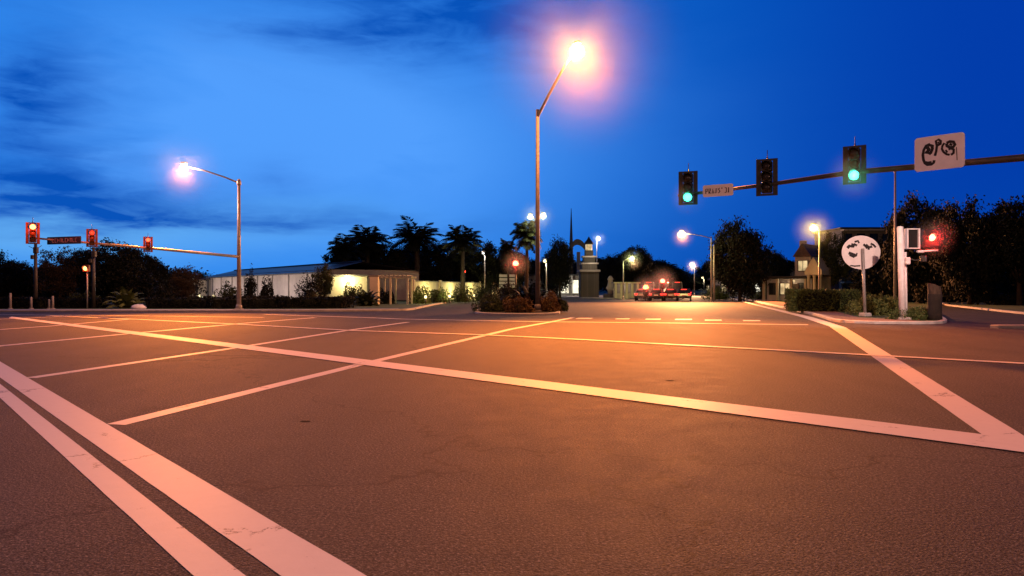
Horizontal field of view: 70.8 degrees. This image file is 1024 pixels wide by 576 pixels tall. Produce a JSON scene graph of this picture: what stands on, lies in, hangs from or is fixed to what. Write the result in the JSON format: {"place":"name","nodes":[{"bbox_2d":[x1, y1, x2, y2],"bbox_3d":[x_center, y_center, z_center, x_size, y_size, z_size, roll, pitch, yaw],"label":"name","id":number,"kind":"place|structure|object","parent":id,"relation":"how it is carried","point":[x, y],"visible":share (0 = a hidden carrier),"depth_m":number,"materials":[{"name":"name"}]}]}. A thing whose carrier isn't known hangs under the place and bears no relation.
{"place":"outdoors","nodes":[
{"label":"outdoors","id":0,"kind":"place"},
{"bbox_2d":[0,309,346,309],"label":"path","id":1,"kind":"structure","parent":0,"point":[171,309],"depth_m":49.73,"materials":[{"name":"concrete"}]},
{"bbox_2d":[36,162,243,309],"bbox_3d":[-23.308,-3.584,44.415,3.724,10.167,14.150,0,0,27],"label":"signal mast","id":2,"kind":"object","parent":1,"relation":"on","point":[238,257],"visible":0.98,"depth_m":49.56,"materials":[{"name":"metal"}]},
{"bbox_2d":[26,221,39,243],"bbox_3d":[-24.581,-2.957,36.993,0.468,1.390,0.511,0,0,22],"label":"traffic signal","id":3,"kind":"object","parent":2,"relation":"attached to","point":[30,231],"visible":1,"depth_m":36.91,"materials":[{"name":"black"}]},
{"bbox_2d":[47,236,80,244],"bbox_3d":[-23.708,-2.519,38.096,2.453,0.400,0.039,0,0,20],"label":"street sign","id":4,"kind":"object","parent":2,"relation":"attached to","point":[69,240],"visible":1,"depth_m":38.04,"materials":[{"name":"metal"}]},
{"bbox_2d":[86,229,97,246],"bbox_3d":[-23.410,-2.920,40.191,0.426,1.264,0.464,0,0,25],"label":"traffic signal","id":5,"kind":"object","parent":2,"relation":"attached to","point":[92,237],"visible":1,"depth_m":40.12,"materials":[{"name":"black"}]},
{"bbox_2d":[0,293,1023,575],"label":"road","id":6,"kind":"structure","parent":0,"point":[374,471],"depth_m":7.36,"materials":[{"name":"asphalt"}]},
{"bbox_2d":[0,384,245,575],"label":"road marking","id":7,"kind":"object","parent":6,"relation":"on","point":[192,554],"visible":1,"depth_m":5.28,"materials":[{"name":"white paint"}]},
{"bbox_2d":[0,318,305,345],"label":"road marking","id":8,"kind":"object","parent":6,"relation":"on","point":[143,332],"visible":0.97,"depth_m":24.71,"materials":[{"name":"paint"}]},
{"bbox_2d":[0,362,365,575],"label":"road marking","id":9,"kind":"object","parent":6,"relation":"on","point":[278,549],"visible":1,"depth_m":5.46,"materials":[{"name":"white paint"}]},
{"bbox_2d":[25,322,407,377],"bbox_3d":[-6.780,1.595,23.236,0.428,0.001,21.175,0,0,10],"label":"road marking","id":10,"kind":"object","parent":6,"relation":"on","point":[186,354],"visible":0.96,"depth_m":16.53,"materials":[{"name":"paint"}]},
{"bbox_2d":[0,301,450,311],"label":"kerb","id":11,"kind":"structure","parent":6,"relation":"on","point":[414,308],"depth_m":48.08,"materials":[{"name":"concrete"}]},
{"bbox_2d":[0,296,454,308],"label":"verge","id":12,"kind":"structure","parent":6,"relation":"on","point":[401,304],"depth_m":52.33,"materials":[{"name":"green plant"}]},
{"bbox_2d":[0,260,45,297],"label":"tree","id":13,"kind":"object","parent":12,"relation":"on","point":[14,282],"visible":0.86,"depth_m":64.90,"materials":[{"name":"green plant"}]},
{"bbox_2d":[0,296,51,308],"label":"hedge","id":14,"kind":"object","parent":12,"relation":"on","point":[22,302],"visible":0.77,"depth_m":52.40,"materials":[{"name":"green plant"}]},
{"bbox_2d":[29,244,41,307],"bbox_3d":[-34.761,-0.875,52.444,0.967,4.750,0.378,0,0,0],"label":"signal post","id":15,"kind":"object","parent":12,"relation":"on","point":[34,257],"visible":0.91,"depth_m":52.40,"materials":[{"name":"metal"}]},
{"bbox_2d":[30,246,84,296],"bbox_3d":[-38.801,-1.187,62.178,4.638,5.513,4.195,0,0,-29],"label":"tree","id":16,"kind":"object","parent":12,"relation":"on","point":[53,271],"visible":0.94,"depth_m":61.55,"materials":[{"name":"green plant"}]},
{"bbox_2d":[47,297,109,307],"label":"hedge","id":17,"kind":"object","parent":12,"relation":"on","point":[61,302],"visible":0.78,"depth_m":53.38,"materials":[{"name":"green plant"}]},
{"bbox_2d":[61,247,99,294],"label":"tree","id":18,"kind":"object","parent":12,"relation":"on","point":[76,253],"visible":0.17,"depth_m":71.26,"materials":[{"name":"green plant"}]},
{"bbox_2d":[87,247,99,307],"bbox_3d":[-30.823,-0.743,52.944,0.967,4.486,0.378,0,0,0],"label":"signal post","id":19,"kind":"object","parent":12,"relation":"on","point":[92,261],"visible":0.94,"depth_m":52.90,"materials":[{"name":"metal"}]},
{"bbox_2d":[23,265,208,300],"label":"tree","id":20,"kind":"object","parent":12,"relation":"on","point":[48,294],"visible":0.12,"depth_m":82.80,"materials":[{"name":"green plant"}]},
{"bbox_2d":[73,237,161,304],"bbox_3d":[-35.058,-1.258,64.274,7.155,6.523,6.848,0,0,-19],"label":"tree","id":21,"kind":"object","parent":12,"relation":"on","point":[119,268],"visible":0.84,"depth_m":62.94,"materials":[{"name":"green plant"}]},
{"bbox_2d":[101,286,147,307],"bbox_3d":[-28.997,0.794,53.764,3.498,1.868,3.068,0,0,0],"label":"shrub","id":22,"kind":"object","parent":12,"relation":"on","point":[125,298],"visible":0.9,"depth_m":53.53,"materials":[{"name":"green plant"}]},
{"bbox_2d":[138,252,170,296],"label":"tree","id":23,"kind":"object","parent":12,"relation":"on","point":[162,272],"visible":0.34,"depth_m":69.90,"materials":[{"name":"green plant"}]},
{"bbox_2d":[144,296,214,307],"bbox_3d":[-24.712,1.070,53.500,4.874,1.043,1.879,0,0,0],"label":"hedge","id":24,"kind":"object","parent":12,"relation":"on","point":[177,302],"visible":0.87,"depth_m":52.90,"materials":[{"name":"green plant"}]},
{"bbox_2d":[167,265,205,296],"bbox_3d":[-27.999,-0.331,62.103,3.211,3.757,2.904,0,0,-17],"label":"tree","id":25,"kind":"object","parent":12,"relation":"on","point":[180,282],"visible":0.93,"depth_m":61.72,"materials":[{"name":"green plant"}]},
{"bbox_2d":[204,295,286,308],"bbox_3d":[-19.462,1.040,53.002,5.932,1.115,1.844,0,0,0],"label":"hedge","id":26,"kind":"object","parent":12,"relation":"on","point":[252,302],"visible":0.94,"depth_m":52.40,"materials":[{"name":"green plant"}]},
{"bbox_2d":[206,260,423,299],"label":"long building","id":27,"kind":"structure","parent":12,"relation":"on","point":[284,279],"depth_m":94.36,"materials":[{"name":"paint"}]},
{"bbox_2d":[276,295,356,307],"bbox_3d":[-14.742,1.017,54.011,5.850,1.164,1.864,0,0,0],"label":"hedge","id":28,"kind":"object","parent":12,"relation":"on","point":[323,301],"visible":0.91,"depth_m":53.40,"materials":[{"name":"green plant"}]},
{"bbox_2d":[310,263,336,295],"bbox_3d":[-16.226,-0.385,62.031,2.456,3.875,2.205,0,0,-23],"label":"tree","id":29,"kind":"object","parent":12,"relation":"on","point":[327,284],"visible":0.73,"depth_m":61.72,"materials":[{"name":"green plant"}]},
{"bbox_2d":[351,290,383,305],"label":"shrub","id":30,"kind":"object","parent":12,"relation":"on","point":[365,299],"visible":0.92,"depth_m":59.70,"materials":[{"name":"green plant"}]},
{"bbox_2d":[369,275,379,303],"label":"gate pillar","id":31,"kind":"structure","parent":12,"relation":"on","point":[374,282],"depth_m":63.70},
{"bbox_2d":[369,275,415,303],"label":"pergola","id":32,"kind":"object","parent":12,"relation":"on","point":[396,277],"visible":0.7,"depth_m":65.94,"materials":[{"name":"wood"}]},
{"bbox_2d":[214,280,243,298],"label":"bush","id":33,"kind":"object","parent":6,"relation":"on","point":[231,291],"visible":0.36,"depth_m":57.69,"materials":[{"name":"green plant"}]},
{"bbox_2d":[243,263,256,295],"bbox_3d":[-21.800,-0.269,59.974,1.133,3.681,1.110,0,0,0],"label":"conifer","id":34,"kind":"object","parent":6,"relation":"on","point":[251,287],"visible":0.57,"depth_m":59.82,"materials":[{"name":"green plant"}]},
{"bbox_2d":[257,274,273,296],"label":"bush","id":35,"kind":"object","parent":6,"relation":"on","point":[265,289],"visible":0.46,"depth_m":57.87,"materials":[{"name":"green plant"}]},
{"bbox_2d":[294,270,323,296],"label":"bush","id":36,"kind":"object","parent":6,"relation":"on","point":[310,290],"visible":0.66,"depth_m":59.69,"materials":[{"name":"green plant"}]},
{"bbox_2d":[108,317,570,424],"bbox_3d":[-0.899,1.596,23.728,0.722,0.001,31.518,0,0,15],"label":"road marking","id":37,"kind":"object","parent":6,"relation":"on","point":[176,409],"visible":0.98,"depth_m":11.43,"materials":[{"name":"paint"}]},
{"bbox_2d":[314,275,369,296],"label":"flat building","id":38,"kind":"structure","parent":6,"relation":"on","point":[340,282],"depth_m":82.00,"materials":[{"name":"beige paint"}]},
{"bbox_2d":[322,233,364,268],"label":"palm tree","id":39,"kind":"object","parent":6,"relation":"on","point":[344,249],"visible":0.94,"depth_m":91.46,"materials":[{"name":"green plant"}]},
{"bbox_2d":[339,281,362,302],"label":"bush","id":40,"kind":"object","parent":6,"relation":"on","point":[353,291],"visible":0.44,"depth_m":65.84,"materials":[{"name":"green plant"}]},
{"bbox_2d":[343,224,393,269],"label":"palm tree","id":41,"kind":"object","parent":6,"relation":"on","point":[368,240],"visible":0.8,"depth_m":94.90,"materials":[{"name":"green plant"}]},
{"bbox_2d":[360,240,410,269],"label":"tree","id":42,"kind":"object","parent":6,"relation":"on","point":[391,257],"visible":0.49,"depth_m":98.12,"materials":[{"name":"green plant"}]},
{"bbox_2d":[380,287,394,303],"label":"bush","id":43,"kind":"object","parent":6,"relation":"on","point":[385,300],"visible":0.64,"depth_m":67.65,"materials":[{"name":"green plant"}]},
{"bbox_2d":[385,215,446,280],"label":"palm tree","id":44,"kind":"object","parent":6,"relation":"on","point":[417,239],"visible":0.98,"depth_m":96.94,"materials":[{"name":"green plant"}]},
{"bbox_2d":[408,283,430,303],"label":"bush","id":45,"kind":"object","parent":6,"relation":"on","point":[420,297],"visible":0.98,"depth_m":69.57,"materials":[{"name":"green plant"}]},
{"bbox_2d":[426,286,450,302],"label":"bush","id":46,"kind":"object","parent":6,"relation":"on","point":[437,296],"visible":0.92,"depth_m":73.55,"materials":[{"name":"green plant"}]},
{"bbox_2d":[406,240,471,281],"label":"tree","id":47,"kind":"object","parent":6,"relation":"on","point":[443,268],"visible":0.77,"depth_m":101.58,"materials":[{"name":"green plant"}]},
{"bbox_2d":[408,279,499,301],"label":"garden wall","id":48,"kind":"structure","parent":6,"relation":"on","point":[448,285],"depth_m":87.52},
{"bbox_2d":[439,224,483,288],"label":"palm tree","id":49,"kind":"object","parent":6,"relation":"on","point":[460,243],"visible":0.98,"depth_m":93.34,"materials":[{"name":"green plant"}]},
{"bbox_2d":[449,284,476,301],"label":"bush","id":50,"kind":"object","parent":6,"relation":"on","point":[462,295],"visible":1,"depth_m":77.49,"materials":[{"name":"green plant"}]},
{"bbox_2d":[459,238,506,293],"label":"tree","id":51,"kind":"object","parent":6,"relation":"on","point":[475,273],"visible":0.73,"depth_m":106.17,"materials":[{"name":"green plant"}]},
{"bbox_2d":[472,283,493,300],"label":"bush","id":52,"kind":"object","parent":6,"relation":"on","point":[480,294],"visible":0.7,"depth_m":83.65,"materials":[{"name":"green plant"}]},
{"bbox_2d":[497,238,516,294],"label":"palm tree","id":53,"kind":"object","parent":6,"relation":"on","point":[505,251],"visible":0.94,"depth_m":79.66,"materials":[{"name":"green plant"}]},
{"bbox_2d":[495,250,531,295],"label":"tree","id":54,"kind":"object","parent":6,"relation":"on","point":[520,260],"visible":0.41,"depth_m":108.42,"materials":[{"name":"green plant"}]},
{"bbox_2d":[479,310,551,312],"bbox_3d":[0.350,1.490,50.839,5.152,0.001,17.882,0,0,0],"label":"median","id":55,"kind":"object","parent":6,"relation":"on","point":[520,312],"visible":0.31,"depth_m":43.79,"materials":[{"name":"concrete"}]},
{"bbox_2d":[471,292,503,311],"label":"bush","id":56,"kind":"object","parent":55,"relation":"on","point":[493,304],"visible":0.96,"depth_m":45.18,"materials":[{"name":"green plant"}]},
{"bbox_2d":[491,282,520,310],"bbox_3d":[-0.307,0.522,46.521,2.256,2.067,1.808,0,0,0],"label":"bush","id":57,"kind":"object","parent":55,"relation":"on","point":[504,295],"visible":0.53,"depth_m":46.22,"materials":[{"name":"green plant"}]},
{"bbox_2d":[502,294,532,312],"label":"bush","id":58,"kind":"object","parent":55,"relation":"on","point":[517,304],"visible":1,"depth_m":43.87,"materials":[{"name":"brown plant"}]},
{"bbox_2d":[513,283,562,307],"bbox_3d":[1.231,0.700,47.080,4.219,2.059,3.718,0,0,0],"label":"shrub","id":59,"kind":"object","parent":55,"relation":"on","point":[530,291],"visible":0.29,"depth_m":46.55,"materials":[{"name":"green plant"}]},
{"bbox_2d":[540,290,561,311],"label":"bush","id":60,"kind":"object","parent":55,"relation":"on","point":[551,304],"visible":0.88,"depth_m":45.33,"materials":[{"name":"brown plant"}]},
{"bbox_2d":[534,40,580,311],"bbox_3d":[2.694,-6.281,42.906,0.898,15.561,5.405,0,0,-28],"label":"street lamp","id":61,"kind":"object","parent":55,"relation":"on","point":[537,306],"visible":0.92,"depth_m":44.88,"materials":[{"name":"metal"}]},
{"bbox_2d":[10,317,1023,451],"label":"road marking","id":62,"kind":"object","parent":6,"relation":"on","point":[993,441],"visible":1,"depth_m":9.90,"materials":[{"name":"white paint"}]},
{"bbox_2d":[475,308,559,315],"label":"kerb","id":63,"kind":"structure","parent":6,"relation":"on","point":[518,314],"depth_m":42.09,"materials":[{"name":"concrete"}]},
{"bbox_2d":[509,220,541,292],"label":"palm tree","id":64,"kind":"object","parent":6,"relation":"on","point":[524,232],"visible":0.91,"depth_m":65.40,"materials":[{"name":"green plant"}]},
{"bbox_2d":[265,314,807,324],"bbox_3d":[-1.531,1.594,36.454,30.559,0.001,2.565,0,0,24],"label":"road marking","id":65,"kind":"object","parent":6,"relation":"on","point":[543,321],"visible":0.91,"depth_m":34.26,"materials":[{"name":"paint"}]},
{"bbox_2d":[50,315,1023,363],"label":"road marking","id":66,"kind":"object","parent":6,"relation":"on","point":[618,341],"visible":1,"depth_m":20.55,"materials":[{"name":"paint"}]},
{"bbox_2d":[540,251,557,295],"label":"tree","id":67,"kind":"object","parent":6,"relation":"on","point":[552,287],"visible":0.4,"depth_m":125.04,"materials":[{"name":"green plant"}]},
{"bbox_2d":[544,234,575,297],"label":"tree","id":68,"kind":"object","parent":6,"relation":"on","point":[560,260],"visible":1,"depth_m":111.34,"materials":[{"name":"green plant"}]},
{"bbox_2d":[615,245,660,288],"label":"tree","id":69,"kind":"object","parent":6,"relation":"on","point":[641,264],"visible":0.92,"depth_m":147.93,"materials":[{"name":"green plant"}]},
{"bbox_2d":[646,259,672,288],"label":"tree","id":70,"kind":"object","parent":6,"relation":"on","point":[665,272],"visible":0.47,"depth_m":168.53,"materials":[{"name":"green plant"}]},
{"bbox_2d":[645,264,689,287],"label":"tree","id":71,"kind":"object","parent":6,"relation":"on","point":[677,273],"visible":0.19,"depth_m":194.23,"materials":[{"name":"green plant"}]},
{"bbox_2d":[643,272,709,291],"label":"tree","id":72,"kind":"object","parent":6,"relation":"on","point":[702,283],"visible":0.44,"depth_m":193.35,"materials":[{"name":"green plant"}]},
{"bbox_2d":[699,285,736,299],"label":"bush","id":73,"kind":"object","parent":6,"relation":"on","point":[719,296],"visible":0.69,"depth_m":93.55,"materials":[{"name":"green plant"}]},
{"bbox_2d":[702,215,774,301],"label":"tree","id":74,"kind":"object","parent":6,"relation":"on","point":[735,266],"visible":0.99,"depth_m":84.79,"materials":[{"name":"green plant"}]},
{"bbox_2d":[762,240,841,300],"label":"house","id":75,"kind":"structure","parent":6,"relation":"on","point":[806,268],"depth_m":85.33,"materials":[{"name":"brown tile"}]},
{"bbox_2d":[783,287,861,311],"bbox_3d":[19.979,0.759,46.501,4.488,1.627,1.907,0,0,0],"label":"hedge","id":76,"kind":"object","parent":6,"relation":"on","point":[807,299],"visible":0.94,"depth_m":45.82,"materials":[{"name":"green plant"}]},
{"bbox_2d":[735,297,946,323],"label":"kerb","id":77,"kind":"structure","parent":6,"relation":"on","point":[943,321],"depth_m":32.60,"materials":[{"name":"concrete"}]},
{"bbox_2d":[678,154,1023,196],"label":"signal mast","id":78,"kind":"object","parent":6,"relation":"on","point":[998,159],"visible":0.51,"depth_m":20.64,"materials":[{"name":"metal"}]},
{"bbox_2d":[679,163,697,204],"bbox_3d":[6.068,-3.621,24.982,0.495,1.469,0.540,0,0,-36],"label":"traffic signal","id":79,"kind":"object","parent":78,"relation":"attached to","point":[688,182],"visible":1,"depth_m":24.93,"materials":[{"name":"black"}]},
{"bbox_2d":[703,184,732,196],"bbox_3d":[6.828,-3.226,23.832,0.995,0.390,0.107,0,0,30],"label":"street sign","id":80,"kind":"object","parent":78,"relation":"attached to","point":[718,190],"visible":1,"depth_m":23.78,"materials":[{"name":"white"}]},
{"bbox_2d":[756,150,777,195],"bbox_3d":[8.094,-3.690,22.986,0.500,1.485,0.546,0,0,-30],"label":"traffic signal","id":81,"kind":"object","parent":78,"relation":"attached to","point":[765,175],"visible":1,"depth_m":22.91,"materials":[{"name":"paint"}]},
{"bbox_2d":[843,143,865,184],"bbox_3d":[10.094,-3.772,21.156,0.522,1.422,0.479,0,0,-3],"label":"traffic signal","id":82,"kind":"object","parent":78,"relation":"attached to","point":[854,164],"visible":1,"depth_m":21.11,"materials":[{"name":"black"}]},
{"bbox_2d":[915,132,964,171],"bbox_3d":[11.557,-3.635,19.400,0.330,0.922,1.204,0,0,-43],"label":"lane sign","id":83,"kind":"object","parent":78,"relation":"attached to","point":[944,151],"visible":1,"depth_m":19.27,"materials":[{"name":"white"}]},
{"bbox_2d":[812,227,890,289],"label":"apartment building","id":84,"kind":"structure","parent":6,"relation":"on","point":[874,232],"depth_m":112.00,"materials":[{"name":"brown concrete"}]},
{"bbox_2d":[772,300,937,320],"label":"verge","id":85,"kind":"structure","parent":6,"relation":"on","point":[913,304],"depth_m":45.65,"materials":[{"name":"green plant"}]},
{"bbox_2d":[756,250,790,290],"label":"tree","id":86,"kind":"object","parent":85,"relation":"on","point":[777,268],"visible":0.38,"depth_m":98.85,"materials":[{"name":"green plant"}]},
{"bbox_2d":[813,227,850,286],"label":"tree","id":87,"kind":"object","parent":85,"relation":"on","point":[831,257],"visible":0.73,"depth_m":83.25,"materials":[{"name":"green plant"}]},
{"bbox_2d":[843,292,898,315],"bbox_3d":[20.183,0.894,40.110,2.723,1.339,2.642,0,0,-40],"label":"bush","id":88,"kind":"object","parent":85,"relation":"on","point":[876,305],"visible":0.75,"depth_m":39.61,"materials":[{"name":"green plant"}]},
{"bbox_2d":[893,171,896,298],"bbox_3d":[30.869,-4.037,58.000,0.260,11.073,0.247,0,0,0],"label":"utility pole","id":89,"kind":"object","parent":85,"relation":"on","point":[895,262],"visible":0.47,"depth_m":57.93,"materials":[{"name":"metal"}]},
{"bbox_2d":[885,306,927,319],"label":"bush","id":90,"kind":"object","parent":85,"relation":"on","point":[914,313],"visible":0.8,"depth_m":33.95,"materials":[{"name":"green plant"}]},
{"bbox_2d":[878,190,957,303],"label":"tree","id":91,"kind":"object","parent":85,"relation":"on","point":[920,275],"visible":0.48,"depth_m":69.51,"materials":[{"name":"green plant"}]},
{"bbox_2d":[927,283,942,319],"bbox_3d":[19.731,0.637,33.600,0.640,1.726,0.624,0,0,0],"label":"wooden post","id":92,"kind":"object","parent":85,"relation":"on","point":[934,301],"visible":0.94,"depth_m":33.36,"materials":[{"name":"brown wood"}]},
{"bbox_2d":[854,234,889,283],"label":"tree","id":93,"kind":"object","parent":6,"relation":"on","point":[879,263],"visible":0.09,"depth_m":80.61,"materials":[{"name":"green plant"}]},
{"bbox_2d":[731,298,1023,438],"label":"road marking","id":94,"kind":"object","parent":6,"relation":"on","point":[976,418],"visible":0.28,"depth_m":11.18,"materials":[{"name":"white paint"}]},
{"bbox_2d":[845,264,1023,301],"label":"hedge","id":95,"kind":"object","parent":6,"relation":"on","point":[875,285],"visible":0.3,"depth_m":76.80,"materials":[{"name":"green plant"}]},
{"bbox_2d":[942,302,1023,313],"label":"kerb","id":96,"kind":"structure","parent":6,"relation":"on","point":[997,310],"depth_m":51.75,"materials":[{"name":"concrete"}]},
{"bbox_2d":[975,195,1023,304],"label":"tree","id":97,"kind":"object","parent":6,"relation":"on","point":[1009,232],"visible":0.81,"depth_m":60.88,"materials":[{"name":"green plant"}]},
{"bbox_2d":[990,324,1023,328],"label":"road marking","id":98,"kind":"structure","parent":6,"relation":"on","point":[1010,326],"depth_m":28.38,"materials":[{"name":"paint"}]},
{"bbox_2d":[0,0,1023,287],"label":"sky","id":99,"kind":"structure","parent":0,"point":[331,117],"materials":[{"name":"blue"}]},
{"bbox_2d":[523,274,578,295],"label":"shop building","id":100,"kind":"structure","parent":0,"point":[573,290],"depth_m":137.99,"materials":[{"name":"beige"}]},
{"bbox_2d":[569,210,584,273],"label":"spire","id":101,"kind":"structure","parent":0,"point":[572,243],"depth_m":149.70,"materials":[{"name":"paint"}]},
{"bbox_2d":[564,293,607,297],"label":"plaza","id":102,"kind":"structure","parent":0,"point":[600,295],"depth_m":126.22,"materials":[{"name":"concrete"}]},
{"bbox_2d":[577,237,599,296],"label":"monument","id":103,"kind":"object","parent":102,"relation":"on","point":[588,271],"visible":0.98,"depth_m":116.50,"materials":[{"name":"stone"}]},
{"bbox_2d":[597,254,631,290],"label":"tree","id":104,"kind":"object","parent":102,"relation":"on","point":[611,268],"visible":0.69,"depth_m":148.48,"materials":[{"name":"green plant"}]},
{"bbox_2d":[611,282,640,297],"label":"kiosk","id":105,"kind":"object","parent":102,"relation":"on","point":[629,289],"visible":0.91,"depth_m":106.01,"materials":[{"name":"beige"}]},
{"bbox_2d":[742,297,913,320],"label":"path","id":106,"kind":"structure","parent":0,"point":[836,315],"depth_m":38.88,"materials":[{"name":"concrete"}]},
{"bbox_2d":[842,236,880,316],"bbox_3d":[18.270,-0.617,37.573,2.002,4.255,0.519,0,0,-9],"label":"round sign","id":107,"kind":"object","parent":106,"relation":"on","point":[861,252],"visible":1,"depth_m":37.65,"materials":[{"name":"metal"}]},
{"bbox_2d":[894,226,939,319],"bbox_3d":[19.154,-0.708,33.960,2.010,4.424,0.580,0,0,0],"label":"signal post","id":108,"kind":"object","parent":106,"relation":"on","point":[908,238],"visible":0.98,"depth_m":33.88,"materials":[{"name":"metal"}]},
{"bbox_2d":[944,302,1023,311],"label":"lawn","id":109,"kind":"structure","parent":0,"point":[1020,308],"depth_m":57.99,"materials":[{"name":"green plant"}]},
{"bbox_2d":[924,194,1008,304],"bbox_3d":[40.647,-3.002,64.308,6.848,10.647,7.155,0,0,39],"label":"tree","id":110,"kind":"object","parent":109,"relation":"on","point":[961,267],"visible":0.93,"depth_m":62.86,"materials":[{"name":"green plant"}]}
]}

